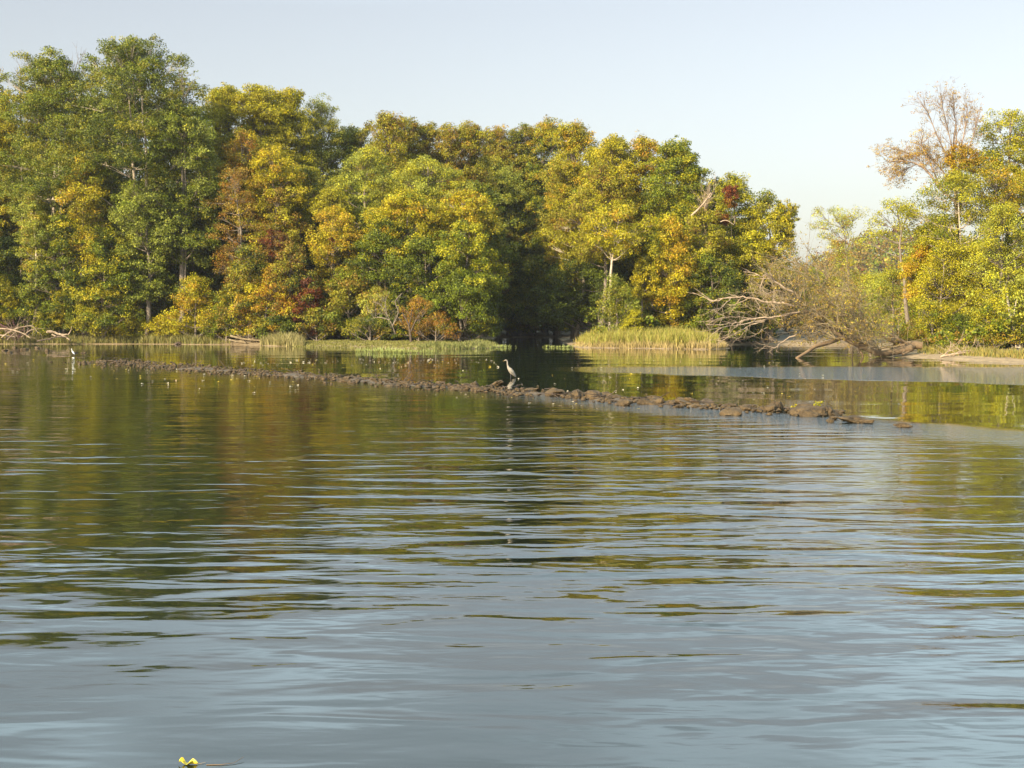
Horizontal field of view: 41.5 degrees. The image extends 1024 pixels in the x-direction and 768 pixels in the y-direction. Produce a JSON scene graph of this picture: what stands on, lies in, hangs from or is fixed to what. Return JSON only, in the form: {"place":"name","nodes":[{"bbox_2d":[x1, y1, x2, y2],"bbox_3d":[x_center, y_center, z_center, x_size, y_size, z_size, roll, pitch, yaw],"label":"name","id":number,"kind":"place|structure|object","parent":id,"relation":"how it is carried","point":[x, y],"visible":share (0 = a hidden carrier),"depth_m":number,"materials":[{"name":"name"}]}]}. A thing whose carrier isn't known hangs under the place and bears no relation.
{"place":"outdoors","nodes":[
{"label":"outdoors","id":0,"kind":"place"},
{"bbox_2d":[126,363,733,407],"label":"mud bar","id":1,"kind":"object","parent":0,"point":[293,374],"visible":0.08,"depth_m":67.78,"materials":[{"name":"brown soil"}]},
{"bbox_2d":[77,353,812,410],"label":"twig litter","id":2,"kind":"object","parent":1,"relation":"on","point":[255,369],"visible":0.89,"depth_m":61.48,"materials":[{"name":"brown wood"}]},
{"bbox_2d":[51,359,844,415],"bbox_3d":[-10.533,-0.322,69.088,8.366,0.310,65.671,-2,3,-34],"label":"rock rubble","id":3,"kind":"object","parent":1,"relation":"on","point":[476,390],"visible":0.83,"depth_m":64.66,"materials":[{"name":"grey stone"}]},
{"bbox_2d":[0,337,1023,767],"bbox_3d":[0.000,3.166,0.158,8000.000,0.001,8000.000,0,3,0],"label":"river water","id":4,"kind":"structure","parent":0,"point":[254,571],"depth_m":17.50,"materials":[{"name":"blue liquid"}]},
{"bbox_2d":[0,0,1023,267],"label":"sky","id":5,"kind":"structure","parent":0,"point":[794,96],"materials":[{"name":"blue"}]},
{"bbox_2d":[1,255,1023,362],"bbox_3d":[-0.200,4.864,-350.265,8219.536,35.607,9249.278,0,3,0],"label":"ground","id":6,"kind":"structure","parent":0,"point":[565,337],"depth_m":152.00,"materials":[{"name":"soil"}]},
{"bbox_2d":[0,67,28,237],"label":"broadleaf tree","id":7,"kind":"object","parent":6,"relation":"on","point":[4,125],"visible":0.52,"depth_m":166.15,"materials":[{"name":"green plant"}]},
{"bbox_2d":[0,235,43,328],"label":"broadleaf tree","id":8,"kind":"object","parent":6,"relation":"on","point":[6,242],"visible":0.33,"depth_m":158.18,"materials":[{"name":"green plant"}]},
{"bbox_2d":[4,285,51,335],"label":"bush","id":9,"kind":"object","parent":6,"relation":"on","point":[28,308],"visible":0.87,"depth_m":155.43,"materials":[{"name":"green plant"}]},
{"bbox_2d":[11,188,56,341],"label":"broadleaf tree","id":10,"kind":"object","parent":6,"relation":"on","point":[36,222],"visible":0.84,"depth_m":155.92,"materials":[{"name":"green plant"}]},
{"bbox_2d":[16,213,98,338],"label":"broadleaf tree","id":11,"kind":"object","parent":6,"relation":"on","point":[43,281],"visible":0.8,"depth_m":155.09,"materials":[{"name":"green plant"}]},
{"bbox_2d":[0,45,116,334],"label":"maple tree","id":12,"kind":"object","parent":6,"relation":"on","point":[48,88],"visible":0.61,"depth_m":159.63,"materials":[{"name":"green plant"}]},
{"bbox_2d":[51,151,113,339],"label":"broadleaf tree","id":13,"kind":"object","parent":6,"relation":"on","point":[89,199],"visible":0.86,"depth_m":154.83,"materials":[{"name":"green plant"}]},
{"bbox_2d":[57,282,112,337],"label":"bush","id":14,"kind":"object","parent":6,"relation":"on","point":[91,310],"visible":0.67,"depth_m":154.84,"materials":[{"name":"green plant"}]},
{"bbox_2d":[53,225,152,339],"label":"broadleaf tree","id":15,"kind":"object","parent":6,"relation":"on","point":[120,278],"visible":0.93,"depth_m":154.22,"materials":[{"name":"green plant"}]},
{"bbox_2d":[0,330,230,343],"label":"bank grass","id":16,"kind":"structure","parent":6,"relation":"on","point":[183,338],"depth_m":155.08,"materials":[{"name":"green plant"}]},
{"bbox_2d":[41,33,227,333],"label":"maple tree","id":17,"kind":"object","parent":6,"relation":"on","point":[126,61],"visible":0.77,"depth_m":155.98,"materials":[{"name":"green plant"}]},
{"bbox_2d":[105,178,177,341],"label":"broadleaf tree","id":18,"kind":"object","parent":6,"relation":"on","point":[145,286],"visible":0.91,"depth_m":155.04,"materials":[{"name":"green plant"}]},
{"bbox_2d":[131,244,196,335],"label":"broadleaf tree","id":19,"kind":"object","parent":6,"relation":"on","point":[164,298],"visible":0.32,"depth_m":158.27,"materials":[{"name":"green plant"}]},
{"bbox_2d":[141,98,228,334],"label":"maple tree","id":20,"kind":"object","parent":6,"relation":"on","point":[174,122],"visible":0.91,"depth_m":156.09,"materials":[{"name":"green plant"}]},
{"bbox_2d":[157,272,228,338],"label":"bush","id":21,"kind":"object","parent":6,"relation":"on","point":[194,300],"visible":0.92,"depth_m":154.13,"materials":[{"name":"yellow plant"}]},
{"bbox_2d":[158,201,229,319],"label":"broadleaf tree","id":22,"kind":"object","parent":6,"relation":"on","point":[215,285],"visible":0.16,"depth_m":162.97,"materials":[{"name":"green plant"}]},
{"bbox_2d":[188,186,253,312],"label":"broadleaf tree","id":23,"kind":"object","parent":6,"relation":"on","point":[219,209],"visible":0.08,"depth_m":166.83,"materials":[{"name":"green plant"}]},
{"bbox_2d":[178,82,271,252],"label":"broadleaf tree","id":24,"kind":"object","parent":6,"relation":"on","point":[217,110],"visible":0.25,"depth_m":168.87,"materials":[{"name":"green plant"}]},
{"bbox_2d":[201,166,264,339],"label":"broadleaf tree","id":25,"kind":"object","parent":6,"relation":"on","point":[235,178],"visible":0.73,"depth_m":155.66,"materials":[{"name":"green plant"}]},
{"bbox_2d":[208,126,277,331],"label":"broadleaf tree","id":26,"kind":"object","parent":6,"relation":"on","point":[246,145],"visible":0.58,"depth_m":160.04,"materials":[{"name":"green plant"}]},
{"bbox_2d":[214,242,272,340],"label":"bush","id":27,"kind":"object","parent":6,"relation":"on","point":[248,255],"visible":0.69,"depth_m":150.71,"materials":[{"name":"green plant"}]},
{"bbox_2d":[227,275,271,341],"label":"tree","id":28,"kind":"object","parent":6,"relation":"on","point":[243,297],"visible":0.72,"depth_m":150.21,"materials":[{"name":"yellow plant"}]},
{"bbox_2d":[214,82,301,335],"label":"broadleaf tree","id":29,"kind":"object","parent":6,"relation":"on","point":[252,104],"visible":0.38,"depth_m":167.34,"materials":[{"name":"green plant"}]},
{"bbox_2d":[241,263,301,336],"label":"bush","id":30,"kind":"object","parent":6,"relation":"on","point":[267,294],"visible":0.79,"depth_m":149.09,"materials":[{"name":"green plant"}]},
{"bbox_2d":[233,142,312,234],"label":"broadleaf tree","id":31,"kind":"object","parent":6,"relation":"on","point":[256,185],"visible":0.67,"depth_m":157.88,"materials":[{"name":"yellow plant"}]},
{"bbox_2d":[241,186,317,288],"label":"broadleaf tree","id":32,"kind":"object","parent":6,"relation":"on","point":[281,216],"visible":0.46,"depth_m":156.45,"materials":[{"name":"green plant"}]},
{"bbox_2d":[236,86,327,231],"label":"broadleaf tree","id":33,"kind":"object","parent":6,"relation":"on","point":[294,102],"visible":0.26,"depth_m":169.86,"materials":[{"name":"green plant"}]},
{"bbox_2d":[252,240,324,334],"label":"bush","id":34,"kind":"object","parent":6,"relation":"on","point":[295,256],"visible":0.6,"depth_m":149.44,"materials":[{"name":"green plant"}]},
{"bbox_2d":[291,277,326,339],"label":"bush","id":35,"kind":"object","parent":6,"relation":"on","point":[314,301],"visible":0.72,"depth_m":149.02,"materials":[{"name":"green plant"}]},
{"bbox_2d":[276,164,343,277],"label":"broadleaf tree","id":36,"kind":"object","parent":6,"relation":"on","point":[313,178],"visible":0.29,"depth_m":162.76,"materials":[{"name":"green plant"}]},
{"bbox_2d":[290,306,338,340],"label":"bush","id":37,"kind":"object","parent":6,"relation":"on","point":[319,319],"visible":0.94,"depth_m":148.11,"materials":[{"name":"green plant"}]},
{"bbox_2d":[296,92,362,270],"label":"broadleaf tree","id":38,"kind":"object","parent":6,"relation":"on","point":[328,124],"visible":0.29,"depth_m":173.79,"materials":[{"name":"green plant"}]},
{"bbox_2d":[307,186,354,336],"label":"broadleaf tree","id":39,"kind":"object","parent":6,"relation":"on","point":[330,195],"visible":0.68,"depth_m":156.46,"materials":[{"name":"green plant"}]},
{"bbox_2d":[303,204,365,338],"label":"broadleaf tree","id":40,"kind":"object","parent":6,"relation":"on","point":[322,252],"visible":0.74,"depth_m":152.67,"materials":[{"name":"yellow plant"}]},
{"bbox_2d":[311,266,380,339],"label":"bush","id":41,"kind":"object","parent":6,"relation":"on","point":[348,288],"visible":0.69,"depth_m":149.57,"materials":[{"name":"green plant"}]},
{"bbox_2d":[323,122,378,285],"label":"broadleaf tree","id":42,"kind":"object","parent":6,"relation":"on","point":[354,138],"visible":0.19,"depth_m":177.54,"materials":[{"name":"green plant"}]},
{"bbox_2d":[325,145,405,279],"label":"broadleaf tree","id":43,"kind":"object","parent":6,"relation":"on","point":[376,184],"visible":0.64,"depth_m":159.97,"materials":[{"name":"green plant"}]},
{"bbox_2d":[292,338,469,348],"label":"lawn grass","id":44,"kind":"structure","parent":6,"relation":"on","point":[375,343],"depth_m":140.56,"materials":[{"name":"green plant"}]},
{"bbox_2d":[343,215,425,312],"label":"broadleaf tree","id":45,"kind":"object","parent":6,"relation":"on","point":[363,261],"visible":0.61,"depth_m":150.86,"materials":[{"name":"green plant"}]},
{"bbox_2d":[354,110,421,274],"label":"broadleaf tree","id":46,"kind":"object","parent":6,"relation":"on","point":[390,126],"visible":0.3,"depth_m":173.74,"materials":[{"name":"green plant"}]},
{"bbox_2d":[5,296,780,340],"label":"undergrowth","id":47,"kind":"object","parent":6,"relation":"on","point":[651,321],"visible":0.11,"depth_m":147.02,"materials":[{"name":"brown plant"}]},
{"bbox_2d":[359,187,451,338],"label":"broadleaf tree","id":48,"kind":"object","parent":6,"relation":"on","point":[412,209],"visible":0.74,"depth_m":152.27,"materials":[{"name":"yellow plant"}]},
{"bbox_2d":[389,115,433,193],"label":"broadleaf tree","id":49,"kind":"object","parent":6,"relation":"on","point":[410,139],"visible":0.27,"depth_m":180.00,"materials":[{"name":"green plant"}]},
{"bbox_2d":[377,235,464,339],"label":"broadleaf tree","id":50,"kind":"object","parent":6,"relation":"on","point":[417,269],"visible":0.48,"depth_m":149.02,"materials":[{"name":"green plant"}]},
{"bbox_2d":[396,294,450,340],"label":"bush","id":51,"kind":"object","parent":6,"relation":"on","point":[420,302],"visible":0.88,"depth_m":142.39,"materials":[{"name":"orange plant"}]},
{"bbox_2d":[380,155,478,337],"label":"broadleaf tree","id":52,"kind":"object","parent":6,"relation":"on","point":[428,163],"visible":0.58,"depth_m":158.32,"materials":[{"name":"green plant"}]},
{"bbox_2d":[413,268,501,340],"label":"broadleaf tree","id":53,"kind":"object","parent":6,"relation":"on","point":[456,286],"visible":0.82,"depth_m":146.98,"materials":[{"name":"green plant"}]},
{"bbox_2d":[429,121,486,335],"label":"broadleaf tree","id":54,"kind":"object","parent":6,"relation":"on","point":[448,135],"visible":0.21,"depth_m":179.64,"materials":[{"name":"green plant"}]},
{"bbox_2d":[415,218,510,340],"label":"broadleaf tree","id":55,"kind":"object","parent":6,"relation":"on","point":[474,249],"visible":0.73,"depth_m":148.43,"materials":[{"name":"green plant"}]},
{"bbox_2d":[426,188,503,336],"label":"broadleaf tree","id":56,"kind":"object","parent":6,"relation":"on","point":[473,200],"visible":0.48,"depth_m":153.54,"materials":[{"name":"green plant"}]},
{"bbox_2d":[449,119,501,223],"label":"broadleaf tree","id":57,"kind":"object","parent":6,"relation":"on","point":[470,134],"visible":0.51,"depth_m":181.58,"materials":[{"name":"green plant"}]},
{"bbox_2d":[438,179,521,337],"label":"broadleaf tree","id":58,"kind":"object","parent":6,"relation":"on","point":[502,248],"visible":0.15,"depth_m":168.21,"materials":[{"name":"green plant"}]},
{"bbox_2d":[474,154,533,332],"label":"broadleaf tree","id":59,"kind":"object","parent":6,"relation":"on","point":[506,308],"visible":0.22,"depth_m":203.68,"materials":[{"name":"green plant"}]},
{"bbox_2d":[479,123,528,335],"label":"broadleaf tree","id":60,"kind":"object","parent":6,"relation":"on","point":[498,134],"visible":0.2,"depth_m":207.09,"materials":[{"name":"green plant"}]},
{"bbox_2d":[476,156,533,253],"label":"tree","id":61,"kind":"object","parent":6,"relation":"on","point":[502,171],"visible":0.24,"depth_m":203.88,"materials":[{"name":"green plant"}]},
{"bbox_2d":[491,226,552,335],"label":"broadleaf tree","id":62,"kind":"object","parent":6,"relation":"on","point":[520,333],"visible":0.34,"depth_m":205.63,"materials":[{"name":"green plant"}]},
{"bbox_2d":[501,122,545,335],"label":"broadleaf tree","id":63,"kind":"object","parent":6,"relation":"on","point":[525,131],"visible":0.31,"depth_m":207.45,"materials":[{"name":"green plant"}]},
{"bbox_2d":[498,154,553,335],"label":"broadleaf tree","id":64,"kind":"object","parent":6,"relation":"on","point":[529,280],"visible":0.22,"depth_m":205.41,"materials":[{"name":"green plant"}]},
{"bbox_2d":[510,115,570,335],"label":"broadleaf tree","id":65,"kind":"object","parent":6,"relation":"on","point":[545,133],"visible":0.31,"depth_m":206.77,"materials":[{"name":"green plant"}]},
{"bbox_2d":[521,165,592,325],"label":"broadleaf tree","id":66,"kind":"object","parent":6,"relation":"on","point":[543,285],"visible":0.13,"depth_m":197.81,"materials":[{"name":"green plant"}]},
{"bbox_2d":[530,118,598,338],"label":"broadleaf tree","id":67,"kind":"object","parent":6,"relation":"on","point":[578,139],"visible":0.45,"depth_m":174.58,"materials":[{"name":"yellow plant"}]},
{"bbox_2d":[536,203,605,339],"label":"broadleaf tree","id":68,"kind":"object","parent":6,"relation":"on","point":[561,239],"visible":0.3,"depth_m":170.18,"materials":[{"name":"green plant"}]},
{"bbox_2d":[533,255,635,332],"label":"tree","id":69,"kind":"object","parent":6,"relation":"on","point":[593,273],"visible":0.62,"depth_m":165.91,"materials":[{"name":"green plant"}]},
{"bbox_2d":[551,187,627,332],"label":"broadleaf tree","id":70,"kind":"object","parent":6,"relation":"on","point":[586,302],"visible":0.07,"depth_m":171.49,"materials":[{"name":"green plant"}]},
{"bbox_2d":[555,159,638,327],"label":"broadleaf tree","id":71,"kind":"object","parent":6,"relation":"on","point":[601,183],"visible":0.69,"depth_m":160.32,"materials":[{"name":"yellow plant"}]},
{"bbox_2d":[578,132,648,319],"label":"broadleaf tree","id":72,"kind":"object","parent":6,"relation":"on","point":[616,149],"visible":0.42,"depth_m":165.94,"materials":[{"name":"green plant"}]},
{"bbox_2d":[583,273,643,335],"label":"bush","id":73,"kind":"object","parent":6,"relation":"on","point":[620,289],"visible":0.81,"depth_m":142.39,"materials":[{"name":"green plant"}]},
{"bbox_2d":[579,199,660,331],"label":"broadleaf tree","id":74,"kind":"object","parent":6,"relation":"on","point":[622,212],"visible":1,"depth_m":144.44,"materials":[{"name":"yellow plant"}]},
{"bbox_2d":[618,134,667,265],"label":"broadleaf tree","id":75,"kind":"object","parent":6,"relation":"on","point":[644,146],"visible":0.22,"depth_m":167.64,"materials":[{"name":"green plant"}]},
{"bbox_2d":[628,256,661,316],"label":"broadleaf tree","id":76,"kind":"object","parent":6,"relation":"on","point":[644,276],"visible":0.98,"depth_m":146.00,"materials":[{"name":"yellow plant"}]},
{"bbox_2d":[572,325,730,348],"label":"reed bed","id":77,"kind":"object","parent":6,"relation":"on","point":[676,335],"visible":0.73,"depth_m":136.33,"materials":[{"name":"green plant"}]},
{"bbox_2d":[633,212,714,328],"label":"broadleaf tree","id":78,"kind":"object","parent":6,"relation":"on","point":[669,270],"visible":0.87,"depth_m":146.44,"materials":[{"name":"yellow plant"}]},
{"bbox_2d":[638,135,712,281],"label":"broadleaf tree","id":79,"kind":"object","parent":6,"relation":"on","point":[677,154],"visible":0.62,"depth_m":161.68,"materials":[{"name":"green plant"}]},
{"bbox_2d":[659,163,725,266],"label":"broadleaf tree","id":80,"kind":"object","parent":6,"relation":"on","point":[695,181],"visible":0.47,"depth_m":161.09,"materials":[{"name":"green plant"}]},
{"bbox_2d":[663,252,749,338],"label":"bush","id":81,"kind":"object","parent":6,"relation":"on","point":[718,269],"visible":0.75,"depth_m":146.80,"materials":[{"name":"green plant"}]},
{"bbox_2d":[678,206,742,335],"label":"broadleaf tree","id":82,"kind":"object","parent":6,"relation":"on","point":[696,218],"visible":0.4,"depth_m":150.61,"materials":[{"name":"green plant"}]},
{"bbox_2d":[701,171,763,341],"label":"broadleaf tree","id":83,"kind":"object","parent":6,"relation":"on","point":[732,180],"visible":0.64,"depth_m":154.40,"materials":[{"name":"green plant"}]},
{"bbox_2d":[702,226,785,342],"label":"broadleaf tree","id":84,"kind":"object","parent":6,"relation":"on","point":[743,258],"visible":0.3,"depth_m":153.55,"materials":[{"name":"green plant"}]},
{"bbox_2d":[731,188,802,342],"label":"broadleaf tree","id":85,"kind":"object","parent":6,"relation":"on","point":[762,206],"visible":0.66,"depth_m":153.55,"materials":[{"name":"green plant"}]},
{"bbox_2d":[692,207,943,357],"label":"fallen tree","id":86,"kind":"object","parent":6,"relation":"on","point":[902,347],"visible":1,"depth_m":105.00,"materials":[{"name":"wood"}]},
{"bbox_2d":[805,204,869,294],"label":"broadleaf tree","id":87,"kind":"object","parent":6,"relation":"on","point":[847,223],"visible":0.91,"depth_m":149.79,"materials":[{"name":"green plant"}]},
{"bbox_2d":[855,196,929,339],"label":"broadleaf tree","id":88,"kind":"object","parent":6,"relation":"on","point":[901,227],"visible":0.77,"depth_m":123.31,"materials":[{"name":"green plant"}]},
{"bbox_2d":[856,265,930,345],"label":"broadleaf tree","id":89,"kind":"object","parent":6,"relation":"on","point":[886,278],"visible":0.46,"depth_m":130.59,"materials":[{"name":"green plant"}]},
{"bbox_2d":[783,221,1023,321],"bbox_3d":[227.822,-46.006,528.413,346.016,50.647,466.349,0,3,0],"label":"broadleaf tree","id":90,"kind":"object","parent":6,"relation":"on","point":[867,255],"visible":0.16,"depth_m":586.61,"materials":[{"name":"green plant"}]},
{"bbox_2d":[895,242,938,316],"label":"broadleaf tree","id":91,"kind":"object","parent":6,"relation":"on","point":[910,270],"visible":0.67,"depth_m":120.22,"materials":[{"name":"yellow plant"}]},
{"bbox_2d":[867,74,988,312],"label":"airy tree","id":92,"kind":"object","parent":6,"relation":"on","point":[927,150],"visible":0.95,"depth_m":123.48,"materials":[{"name":"brown plant"}]},
{"bbox_2d":[899,298,957,345],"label":"bush","id":93,"kind":"object","parent":6,"relation":"on","point":[931,318],"visible":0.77,"depth_m":113.28,"materials":[{"name":"green plant"}]},
{"bbox_2d":[908,238,981,330],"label":"broadleaf tree","id":94,"kind":"object","parent":6,"relation":"on","point":[944,250],"visible":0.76,"depth_m":116.02,"materials":[{"name":"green plant"}]},
{"bbox_2d":[897,165,1001,304],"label":"broadleaf tree","id":95,"kind":"object","parent":6,"relation":"on","point":[952,183],"visible":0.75,"depth_m":118.97,"materials":[{"name":"green plant"}]},
{"bbox_2d":[939,142,987,298],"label":"broadleaf tree","id":96,"kind":"object","parent":6,"relation":"on","point":[963,159],"visible":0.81,"depth_m":122.72,"materials":[{"name":"green plant"}]},
{"bbox_2d":[904,315,1023,348],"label":"undergrowth","id":97,"kind":"object","parent":6,"relation":"on","point":[996,328],"visible":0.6,"depth_m":108.74,"materials":[{"name":"green plant"}]},
{"bbox_2d":[917,343,1023,358],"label":"bank grass","id":98,"kind":"structure","parent":6,"relation":"on","point":[1005,353],"depth_m":100.25,"materials":[{"name":"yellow plant"}]},
{"bbox_2d":[942,242,1008,327],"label":"broadleaf tree","id":99,"kind":"object","parent":6,"relation":"on","point":[959,287],"visible":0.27,"depth_m":116.19,"materials":[{"name":"green plant"}]},
{"bbox_2d":[953,157,1023,289],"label":"broadleaf tree","id":100,"kind":"object","parent":6,"relation":"on","point":[1007,194],"visible":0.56,"depth_m":120.65,"materials":[{"name":"yellow plant"}]},
{"bbox_2d":[956,201,1023,347],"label":"broadleaf tree","id":101,"kind":"object","parent":6,"relation":"on","point":[1002,216],"visible":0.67,"depth_m":113.02,"materials":[{"name":"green plant"}]},
{"bbox_2d":[962,107,1023,316],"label":"broadleaf tree","id":102,"kind":"object","parent":6,"relation":"on","point":[1010,146],"visible":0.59,"depth_m":126.31,"materials":[{"name":"green plant"}]},
{"bbox_2d":[966,253,1023,347],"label":"tree","id":103,"kind":"object","parent":6,"relation":"on","point":[1013,311],"visible":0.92,"depth_m":109.30,"materials":[{"name":"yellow plant"}]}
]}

